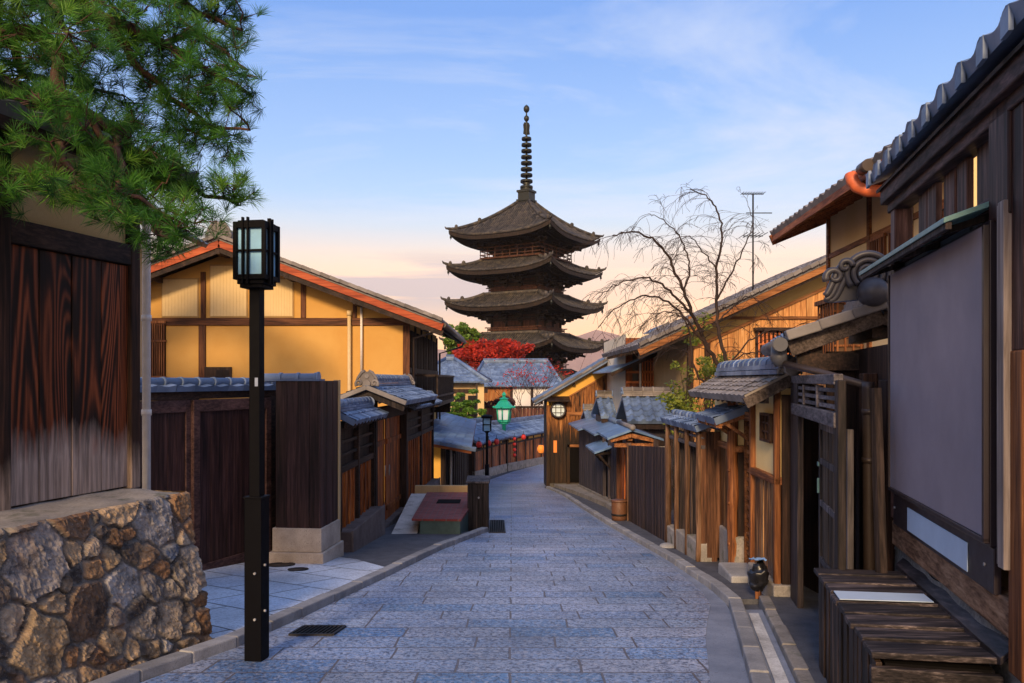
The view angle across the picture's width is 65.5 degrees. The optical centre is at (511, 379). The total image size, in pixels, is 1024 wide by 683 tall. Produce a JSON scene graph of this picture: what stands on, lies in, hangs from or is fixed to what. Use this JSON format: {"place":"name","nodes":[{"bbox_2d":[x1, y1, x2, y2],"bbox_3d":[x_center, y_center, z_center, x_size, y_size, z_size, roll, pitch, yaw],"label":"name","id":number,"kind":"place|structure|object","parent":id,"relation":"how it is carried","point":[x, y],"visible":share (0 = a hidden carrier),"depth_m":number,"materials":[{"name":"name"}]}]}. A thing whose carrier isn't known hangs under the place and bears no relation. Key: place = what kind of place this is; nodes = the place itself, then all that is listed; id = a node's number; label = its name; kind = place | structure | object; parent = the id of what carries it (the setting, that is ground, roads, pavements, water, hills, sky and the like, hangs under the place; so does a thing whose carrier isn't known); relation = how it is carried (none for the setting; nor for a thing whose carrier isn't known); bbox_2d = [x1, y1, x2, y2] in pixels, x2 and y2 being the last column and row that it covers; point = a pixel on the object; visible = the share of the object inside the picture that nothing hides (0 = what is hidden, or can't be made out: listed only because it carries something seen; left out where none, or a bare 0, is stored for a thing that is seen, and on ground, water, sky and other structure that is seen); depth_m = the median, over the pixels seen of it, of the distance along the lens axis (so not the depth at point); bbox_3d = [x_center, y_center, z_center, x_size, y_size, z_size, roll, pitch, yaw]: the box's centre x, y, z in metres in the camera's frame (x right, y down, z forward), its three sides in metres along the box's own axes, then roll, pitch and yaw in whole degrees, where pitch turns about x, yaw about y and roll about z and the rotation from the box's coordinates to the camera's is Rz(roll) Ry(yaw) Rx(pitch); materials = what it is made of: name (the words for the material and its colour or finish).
{"place":"outdoors","nodes":[
{"label":"outdoors","id":0,"kind":"place"},
{"bbox_2d":[202,557,382,638],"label":"driveway","id":1,"kind":"structure","parent":0,"point":[224,588],"depth_m":8.30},
{"bbox_2d":[124,377,275,570],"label":"sliding gate","id":2,"kind":"structure","parent":1,"relation":"on","point":[200,451],"depth_m":9.46,"materials":[{"name":"brown wood"}]},
{"bbox_2d":[269,562,294,566],"bbox_3d":[-2.830,2.260,9.751,0.340,0.041,0.336,0,0,0],"label":"manhole lid","id":3,"kind":"object","parent":1,"relation":"on","point":[278,564],"visible":0.91,"depth_m":9.73,"materials":[{"name":"metal"}]},
{"bbox_2d":[288,567,308,570],"bbox_3d":[-2.520,2.229,9.380,0.240,0.033,0.238,0,0,0],"label":"manhole lid","id":4,"kind":"object","parent":1,"relation":"on","point":[298,569],"visible":1,"depth_m":9.34,"materials":[{"name":"metal"}]},
{"bbox_2d":[341,523,466,566],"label":"side path","id":5,"kind":"structure","parent":0,"point":[388,547],"depth_m":11.64,"materials":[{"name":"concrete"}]},
{"bbox_2d":[141,464,710,682],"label":"road","id":6,"kind":"structure","parent":0,"point":[548,586],"depth_m":6.89,"materials":[{"name":"grey stone"}]},
{"bbox_2d":[233,217,279,661],"bbox_3d":[-1.795,0.420,5.600,0.253,3.088,0.253,0,0,5],"label":"street lamp","id":7,"kind":"object","parent":6,"relation":"on","point":[256,258],"visible":1,"depth_m":5.54,"materials":[{"name":"black metal"}]},
{"bbox_2d":[288,625,345,635],"bbox_3d":[-1.572,2.030,6.450,0.398,0.046,0.322,0,0,0],"label":"drain grate","id":8,"kind":"object","parent":6,"relation":"on","point":[317,630],"visible":1,"depth_m":6.42,"materials":[{"name":"metal"}]},
{"bbox_2d":[488,520,505,532],"bbox_3d":[-0.283,2.761,15.050,0.302,0.216,2.328,0,0,-1],"label":"drain grate","id":9,"kind":"object","parent":6,"relation":"on","point":[496,526],"visible":1,"depth_m":14.86,"materials":[{"name":"metal"}]},
{"bbox_2d":[545,488,749,682],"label":"gutter","id":10,"kind":"object","parent":6,"relation":"on","point":[726,664],"visible":0.97,"depth_m":6.19,"materials":[{"name":"concrete"}]},
{"bbox_2d":[0,0,1016,349],"label":"sky","id":11,"kind":"structure","parent":0,"point":[386,126],"materials":[{"name":"blue"}]},
{"bbox_2d":[438,330,619,371],"bbox_3d":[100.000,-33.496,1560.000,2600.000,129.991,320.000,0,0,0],"label":"hills","id":12,"kind":"structure","parent":0,"point":[576,364],"depth_m":1500.78,"materials":[{"name":"forest foliage"},{"name":"earth"}]},
{"bbox_2d":[466,467,759,609],"bbox_3d":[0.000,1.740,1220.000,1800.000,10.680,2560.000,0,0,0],"label":"ground","id":13,"kind":"structure","parent":0,"point":[751,606],"depth_m":7.61,"materials":[{"name":"grey stone"}]},
{"bbox_2d":[140,210,207,376],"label":"neighbour house","id":14,"kind":"structure","parent":13,"relation":"on","point":[204,245],"depth_m":16.07,"materials":[{"name":"beige paint"}]},
{"bbox_2d":[88,527,487,682],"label":"kerb","id":15,"kind":"structure","parent":13,"relation":"on","point":[147,670],"depth_m":6.53,"materials":[{"name":"stone"}]},
{"bbox_2d":[264,372,343,563],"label":"gate pillar","id":16,"kind":"structure","parent":13,"relation":"on","point":[306,529],"depth_m":9.94,"materials":[{"name":"wood"}]},
{"bbox_2d":[151,220,465,420],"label":"yellow house","id":17,"kind":"structure","parent":13,"relation":"on","point":[329,327],"depth_m":22.00,"materials":[{"name":"paint"}]},
{"bbox_2d":[151,321,166,377],"bbox_3d":[-9.839,-0.829,21.955,0.608,1.603,0.090,0,0,0],"label":"lattice window","id":18,"kind":"structure","parent":17,"relation":"in","point":[158,332],"depth_m":21.93,"materials":[{"name":"orange wood"}]},
{"bbox_2d":[204,367,231,377],"bbox_3d":[-8.112,-0.069,21.970,0.746,0.580,0.060,0,0,0],"label":"window","id":19,"kind":"structure","parent":17,"relation":"in","point":[217,372],"depth_m":21.95,"materials":[{"name":"brown wood"}]},
{"bbox_2d":[410,330,415,386],"bbox_3d":[-2.855,-0.230,22.990,0.030,2.340,1.080,0,0,0],"label":"side window","id":20,"kind":"structure","parent":17,"relation":"in","point":[412,334],"depth_m":22.58,"materials":[{"name":"brown wood"}]},
{"bbox_2d":[417,333,421,387],"bbox_3d":[-2.855,-0.230,24.490,0.030,2.340,1.080,0,0,0],"label":"side window","id":21,"kind":"structure","parent":17,"relation":"in","point":[419,340],"depth_m":24.47,"materials":[{"name":"brown wood"}]},
{"bbox_2d":[423,336,426,390],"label":"side window","id":22,"kind":"structure","parent":17,"relation":"in","point":[424,338],"depth_m":25.83,"materials":[{"name":"brown wood"}]},
{"bbox_2d":[428,339,431,390],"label":"side window","id":23,"kind":"structure","parent":17,"relation":"in","point":[429,341],"depth_m":27.80,"materials":[{"name":"brown wood"}]},
{"bbox_2d":[433,341,435,393],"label":"side window","id":24,"kind":"structure","parent":17,"relation":"in","point":[434,343],"depth_m":29.17,"materials":[{"name":"brown wood"}]},
{"bbox_2d":[341,370,441,551],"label":"entrance gate","id":25,"kind":"structure","parent":13,"relation":"on","point":[387,458],"depth_m":13.34,"materials":[{"name":"wood"}]},
{"bbox_2d":[378,420,385,505],"bbox_3d":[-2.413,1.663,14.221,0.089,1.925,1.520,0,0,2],"label":"post","id":26,"kind":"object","parent":25,"relation":"in","point":[381,441],"depth_m":14.66,"materials":[{"name":"red wood"}]},
{"bbox_2d":[384,415,400,519],"bbox_3d":[-2.329,1.663,15.699,0.089,1.925,1.520,0,0,2],"label":"door","id":27,"kind":"structure","parent":25,"relation":"in","point":[392,496],"depth_m":15.51,"materials":[{"name":"red wood"}]},
{"bbox_2d":[392,485,468,533],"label":"brick ramp","id":28,"kind":"structure","parent":13,"relation":"on","point":[435,509],"depth_m":14.25,"materials":[{"name":"red paint"}]},
{"bbox_2d":[434,412,475,484],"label":"shop","id":29,"kind":"structure","parent":13,"relation":"on","point":[453,440],"depth_m":24.68,"materials":[{"name":"grey tile"}]},
{"bbox_2d":[442,322,480,363],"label":"broadleaf tree","id":30,"kind":"object","parent":13,"relation":"on","point":[465,331],"visible":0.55,"depth_m":75.46,"materials":[{"name":"green plant"}]},
{"bbox_2d":[438,354,492,417],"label":"blue roof house","id":31,"kind":"structure","parent":13,"relation":"on","point":[467,377],"depth_m":46.00,"materials":[{"name":"tile"}]},
{"bbox_2d":[455,396,464,417],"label":"window","id":32,"kind":"structure","parent":31,"relation":"in","point":[461,399],"depth_m":45.92,"materials":[{"name":"brown glass"}]},
{"bbox_2d":[468,396,476,417],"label":"window","id":33,"kind":"structure","parent":31,"relation":"in","point":[472,398],"depth_m":45.92,"materials":[{"name":"brown glass"}]},
{"bbox_2d":[446,389,486,418],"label":"garden pine","id":34,"kind":"object","parent":13,"relation":"on","point":[467,406],"visible":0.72,"depth_m":42.10,"materials":[{"name":"green plant"}]},
{"bbox_2d":[466,475,490,530],"bbox_3d":[-0.615,2.291,14.629,0.430,1.000,0.637,0,0,0],"label":"gate post","id":35,"kind":"object","parent":13,"relation":"on","point":[478,499],"visible":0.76,"depth_m":14.35,"materials":[{"name":"brown wood"}]},
{"bbox_2d":[481,414,492,474],"bbox_3d":[-1.131,3.060,36.000,0.509,3.000,0.509,0,0,0],"label":"street lamp","id":36,"kind":"object","parent":13,"relation":"on","point":[486,423],"visible":0.95,"depth_m":35.84,"materials":[{"name":"black metal"}]},
{"bbox_2d":[468,417,513,475],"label":"shop row house","id":37,"kind":"structure","parent":13,"relation":"on","point":[496,460],"depth_m":38.49,"materials":[{"name":"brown wood"}]},
{"bbox_2d":[476,441,481,447],"bbox_3d":[-1.466,2.784,35.366,0.260,0.490,0.260,0,0,0],"label":"paper lantern","id":38,"kind":"object","parent":37,"relation":"hanging from","point":[478,444],"visible":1,"depth_m":35.29,"materials":[{"name":"red paper"}]},
{"bbox_2d":[494,435,498,444],"bbox_3d":[-0.737,2.853,37.865,0.260,0.490,0.260,0,0,0],"label":"paper lantern","id":39,"kind":"object","parent":37,"relation":"hanging from","point":[496,441],"visible":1,"depth_m":37.78,"materials":[{"name":"red paper"}]},
{"bbox_2d":[451,338,534,368],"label":"red maple","id":40,"kind":"object","parent":13,"relation":"on","point":[498,348],"visible":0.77,"depth_m":66.94,"materials":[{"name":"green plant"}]},
{"bbox_2d":[484,396,515,419],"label":"dark shrub","id":41,"kind":"object","parent":13,"relation":"on","point":[493,403],"visible":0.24,"depth_m":55.15,"materials":[{"name":"brown plant"}]},
{"bbox_2d":[493,392,514,430],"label":"bronze lantern","id":42,"kind":"object","parent":13,"relation":"on","point":[504,406],"visible":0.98,"depth_m":41.27,"materials":[{"name":"green metal"}]},
{"bbox_2d":[484,406,543,420],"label":"garden fence","id":43,"kind":"object","parent":13,"relation":"on","point":[491,410],"visible":0.11,"depth_m":53.00,"materials":[{"name":"brown wood"}]},
{"bbox_2d":[491,414,543,470],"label":"shop row house","id":44,"kind":"structure","parent":13,"relation":"on","point":[526,451],"depth_m":43.83,"materials":[{"name":"brown wood"}]},
{"bbox_2d":[477,358,561,418],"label":"temple house","id":45,"kind":"structure","parent":13,"relation":"on","point":[497,368],"depth_m":59.07,"materials":[{"name":"tile"}]},
{"bbox_2d":[474,356,573,417],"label":"bare maple","id":46,"kind":"object","parent":13,"relation":"on","point":[546,380],"visible":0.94,"depth_m":52.28,"materials":[{"name":"red plant"}]},
{"bbox_2d":[439,104,609,380],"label":"pagoda","id":47,"kind":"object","parent":13,"relation":"on","point":[525,240],"visible":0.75,"depth_m":90.92,"materials":[{"name":"wood"}]},
{"bbox_2d":[554,484,611,510],"bbox_3d":[2.155,3.446,23.250,1.190,1.288,12.100,0,0,0],"label":"house ledge","id":48,"kind":"object","parent":13,"relation":"on","point":[575,489],"visible":0.38,"depth_m":23.79,"materials":[{"name":"concrete"}]},
{"bbox_2d":[580,404,593,419],"bbox_3d":[2.925,2.569,28.496,0.822,3.459,2.448,0,0,0],"label":"corner annex","id":49,"kind":"object","parent":13,"relation":"on","point":[587,410],"visible":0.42,"depth_m":28.26,"materials":[{"name":"grey wood"}]},
{"bbox_2d":[568,414,621,502],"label":"boarded gate","id":50,"kind":"structure","parent":13,"relation":"on","point":[597,464],"depth_m":22.47,"materials":[{"name":"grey wood"}]},
{"bbox_2d":[531,322,668,486],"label":"gabled house","id":51,"kind":"structure","parent":13,"relation":"on","point":[579,389],"depth_m":30.00,"materials":[{"name":"brown wood"}]},
{"bbox_2d":[537,444,543,453],"bbox_3d":[1.220,2.817,33.500,0.320,0.570,0.320,0,0,0],"label":"paper lantern","id":52,"kind":"object","parent":51,"relation":"hanging from","point":[540,448],"visible":0.91,"depth_m":33.39,"materials":[{"name":"orange paper"}]},
{"bbox_2d":[554,441,556,452],"bbox_3d":[1.626,2.506,29.970,0.124,0.452,0.040,0,0,0],"label":"sign plate","id":53,"kind":"object","parent":51,"relation":"attached to","point":[555,446],"visible":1,"depth_m":29.95,"materials":[{"name":"orange"}]},
{"bbox_2d":[547,396,569,417],"bbox_3d":[1.734,1.025,29.740,0.840,0.828,0.520,0,0,0],"label":"round lantern","id":54,"kind":"object","parent":51,"relation":"attached to","point":[557,408],"visible":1,"depth_m":29.80,"materials":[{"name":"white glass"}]},
{"bbox_2d":[591,390,616,422],"bbox_3d":[2.860,2.160,24.846,0.552,3.700,2.956,0,0,0],"label":"stepped annex","id":55,"kind":"object","parent":13,"relation":"on","point":[603,409],"visible":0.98,"depth_m":24.41,"materials":[{"name":"grey tile"}]},
{"bbox_2d":[592,334,656,441],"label":"lattice house","id":56,"kind":"structure","parent":13,"relation":"on","point":[628,371],"depth_m":24.94,"materials":[{"name":"beige paint"}]},
{"bbox_2d":[625,338,653,386],"bbox_3d":[4.073,-0.455,24.934,1.025,1.727,0.128,0,0,0],"label":"window","id":57,"kind":"structure","parent":56,"relation":"in","point":[647,371],"depth_m":24.92,"materials":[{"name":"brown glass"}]},
{"bbox_2d":[596,420,663,498],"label":"gate","id":58,"kind":"structure","parent":13,"relation":"on","point":[619,431],"depth_m":17.15,"materials":[{"name":"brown wood"}]},
{"bbox_2d":[620,447,625,498],"bbox_3d":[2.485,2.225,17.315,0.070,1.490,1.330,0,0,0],"label":"post","id":59,"kind":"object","parent":58,"relation":"in","point":[622,451],"depth_m":17.65,"materials":[{"name":"red wood"}]},
{"bbox_2d":[616,386,673,509],"bbox_3d":[3.335,1.855,19.793,1.302,3.391,2.277,0,0,0],"label":"tiled annex","id":60,"kind":"object","parent":13,"relation":"on","point":[641,408],"visible":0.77,"depth_m":19.14,"materials":[{"name":"grey tile"}]},
{"bbox_2d":[627,443,672,540],"bbox_3d":[2.369,1.972,14.025,0.105,1.945,3.770,0,0,-1],"label":"plank fence","id":61,"kind":"object","parent":13,"relation":"on","point":[646,484],"visible":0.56,"depth_m":13.79,"materials":[{"name":"brown wood"}]},
{"bbox_2d":[546,486,771,682],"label":"kerb","id":62,"kind":"structure","parent":13,"relation":"on","point":[755,664],"depth_m":7.60,"materials":[{"name":"stone"}]},
{"bbox_2d":[553,487,815,603],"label":"verge","id":63,"kind":"structure","parent":13,"relation":"on","point":[745,592],"depth_m":10.14,"materials":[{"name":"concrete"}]},
{"bbox_2d":[611,499,626,520],"bbox_3d":[2.140,2.591,15.900,0.340,0.420,0.340,0,0,0],"label":"wooden tub","id":64,"kind":"object","parent":63,"relation":"on","point":[619,509],"visible":0.98,"depth_m":15.78,"materials":[{"name":"wood"}]},
{"bbox_2d":[659,542,673,547],"bbox_3d":[2.265,2.438,11.619,0.234,0.120,0.274,0,0,0],"label":"rock","id":65,"kind":"object","parent":63,"relation":"on","point":[666,545],"visible":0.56,"depth_m":11.55,"materials":[{"name":"stone"}]},
{"bbox_2d":[660,409,719,561],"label":"wooden gate","id":66,"kind":"structure","parent":63,"relation":"on","point":[692,531],"depth_m":10.63,"materials":[{"name":"wood"}]},
{"bbox_2d":[654,312,733,489],"bbox_3d":[3.739,0.752,15.540,1.441,4.111,2.247,0,0,35],"label":"leafy shrub","id":67,"kind":"object","parent":63,"relation":"on","point":[707,367],"visible":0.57,"depth_m":15.30,"materials":[{"name":"green plant"}]},
{"bbox_2d":[747,557,768,598],"bbox_3d":[2.372,1.900,7.653,0.196,0.392,0.213,0,0,29],"label":"lantern","id":68,"kind":"object","parent":63,"relation":"on","point":[758,574],"visible":1,"depth_m":7.60,"materials":[{"name":"black metal"}]},
{"bbox_2d":[565,180,816,404],"bbox_3d":[3.164,-0.492,13.867,4.842,6.408,2.976,0,0,-21],"label":"bare tree","id":69,"kind":"object","parent":13,"relation":"on","point":[701,336],"visible":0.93,"depth_m":13.88,"materials":[{"name":"brown plant"}]},
{"bbox_2d":[601,255,825,501],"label":"honey plank house","id":70,"kind":"structure","parent":13,"relation":"on","point":[796,292],"depth_m":19.98,"materials":[{"name":"beige paint"}]},
{"bbox_2d":[739,192,771,289],"bbox_3d":[6.465,-3.483,21.000,0.786,2.901,0.800,0,0,0],"label":"aerial","id":71,"kind":"object","parent":70,"relation":"attached to","point":[752,236],"visible":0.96,"depth_m":20.99,"materials":[{"name":"metal"}]},
{"bbox_2d":[753,327,795,357],"bbox_3d":[6.583,-0.754,19.890,1.055,1.106,0.220,0,0,0],"label":"window","id":72,"kind":"structure","parent":70,"relation":"in","point":[757,340],"depth_m":19.92,"materials":[{"name":"orange wood"}]},
{"bbox_2d":[688,354,825,596],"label":"ochre gate","id":73,"kind":"structure","parent":13,"relation":"on","point":[748,415],"depth_m":8.23,"materials":[{"name":"paint"}]},
{"bbox_2d":[744,420,748,563],"bbox_3d":[2.697,1.292,8.901,0.045,1.825,0.655,0,0,3],"label":"door","id":74,"kind":"structure","parent":73,"relation":"in","point":[746,423],"depth_m":9.17,"materials":[{"name":"orange wood"}]},
{"bbox_2d":[759,412,772,442],"bbox_3d":[2.538,0.472,7.918,0.055,0.285,0.375,0,0,3],"label":"window","id":75,"kind":"structure","parent":73,"relation":"in","point":[765,419],"depth_m":7.95,"materials":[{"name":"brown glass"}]},
{"bbox_2d":[746,610,794,682],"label":"kerb bed","id":76,"kind":"object","parent":13,"relation":"on","point":[786,669],"visible":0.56,"depth_m":5.83,"materials":[{"name":"concrete"}]},
{"bbox_2d":[749,613,788,682],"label":"kerb paint","id":77,"kind":"object","parent":76,"relation":"on","point":[776,669],"visible":1,"depth_m":5.70,"materials":[{"name":"white paint"}]},
{"bbox_2d":[759,596,814,682],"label":"kerb","id":78,"kind":"structure","parent":13,"relation":"on","point":[796,663],"depth_m":5.70,"materials":[{"name":"stone"}]},
{"bbox_2d":[770,593,826,682],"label":"apron","id":79,"kind":"object","parent":13,"relation":"on","point":[802,625],"visible":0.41,"depth_m":6.32,"materials":[{"name":"concrete"}]},
{"bbox_2d":[814,558,1007,682],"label":"slatted box","id":80,"kind":"object","parent":79,"relation":"on","point":[944,637],"visible":0.94,"depth_m":3.87,"materials":[{"name":"brown wood"}]},
{"bbox_2d":[834,591,933,602],"bbox_3d":[2.014,1.178,4.332,0.465,0.020,0.188,0,0,13],"label":"white sheet","id":81,"kind":"object","parent":80,"relation":"on","point":[878,596],"visible":1,"depth_m":4.32,"materials":[{"name":"white paper"}]},
{"bbox_2d":[761,250,894,607],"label":"dark gate","id":82,"kind":"structure","parent":13,"relation":"on","point":[855,517],"depth_m":6.24,"materials":[{"name":"brown wood"}]},
{"bbox_2d":[817,423,853,568],"bbox_3d":[2.388,1.230,5.919,0.055,1.800,1.262,0,0,13],"label":"door","id":83,"kind":"structure","parent":82,"relation":"in","point":[826,480],"depth_m":6.02,"materials":[{"name":"brown wood"}]},
{"bbox_2d":[769,132,976,352],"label":"house","id":84,"kind":"structure","parent":13,"relation":"on","point":[851,212],"depth_m":12.32,"materials":[{"name":"paint"}]},
{"bbox_2d":[868,233,887,254],"bbox_3d":[5.383,-1.745,11.714,0.055,0.730,0.590,0,0,4],"label":"window","id":85,"kind":"structure","parent":84,"relation":"in","point":[878,243],"depth_m":11.62,"materials":[{"name":"wood"}]},
{"bbox_2d":[887,230,890,252],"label":"window","id":86,"kind":"structure","parent":84,"relation":"in","point":[888,232],"depth_m":11.26,"materials":[{"name":"wood"}]},
{"bbox_2d":[865,0,1023,682],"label":"house","id":87,"kind":"structure","parent":13,"relation":"on","point":[971,111],"depth_m":3.38,"materials":[{"name":"brown wood"}]},
{"bbox_2d":[859,201,988,279],"bbox_3d":[2.221,-0.727,4.368,0.244,0.133,1.833,0,0,13],"label":"board canopy","id":88,"kind":"object","parent":87,"relation":"attached to","point":[919,242],"visible":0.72,"depth_m":3.87,"materials":[{"name":"teal paint"}]},
{"bbox_2d":[888,220,1001,594],"bbox_3d":[2.252,0.115,4.254,0.065,1.610,1.747,0,0,13],"label":"notice board","id":89,"kind":"object","parent":87,"relation":"attached to","point":[942,386],"visible":0.97,"depth_m":3.91,"materials":[{"name":"paint"}]},
{"bbox_2d":[907,507,967,571],"bbox_3d":[2.243,0.828,4.232,0.004,0.135,1.062,0,0,13],"label":"white notice","id":90,"kind":"object","parent":89,"relation":"attached to","point":[948,544],"visible":1,"depth_m":4.13,"materials":[{"name":"white paper"}]},
{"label":"terrace","id":91,"kind":"structure","parent":0,"visible":0},
{"bbox_2d":[0,73,197,510],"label":"board wall","id":92,"kind":"structure","parent":91,"relation":"on","point":[69,355],"depth_m":5.48,"materials":[{"name":"brown wood"}]},
{"bbox_2d":[141,202,153,489],"bbox_3d":[-3.080,-0.208,6.750,0.122,2.615,0.083,0,0,0],"label":"downpipe","id":93,"kind":"object","parent":92,"relation":"attached to","point":[146,320],"visible":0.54,"depth_m":6.72,"materials":[{"name":"grey metal"}]},
{"bbox_2d":[0,488,211,682],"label":"stone retaining wall","id":94,"kind":"structure","parent":91,"relation":"on","point":[96,585],"depth_m":5.02,"materials":[{"name":"stone"}]},
{"bbox_2d":[0,0,271,269],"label":"pine tree","id":95,"kind":"object","parent":91,"relation":"on","point":[113,26],"visible":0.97,"depth_m":5.20,"materials":[{"name":"green plant"}]}
]}

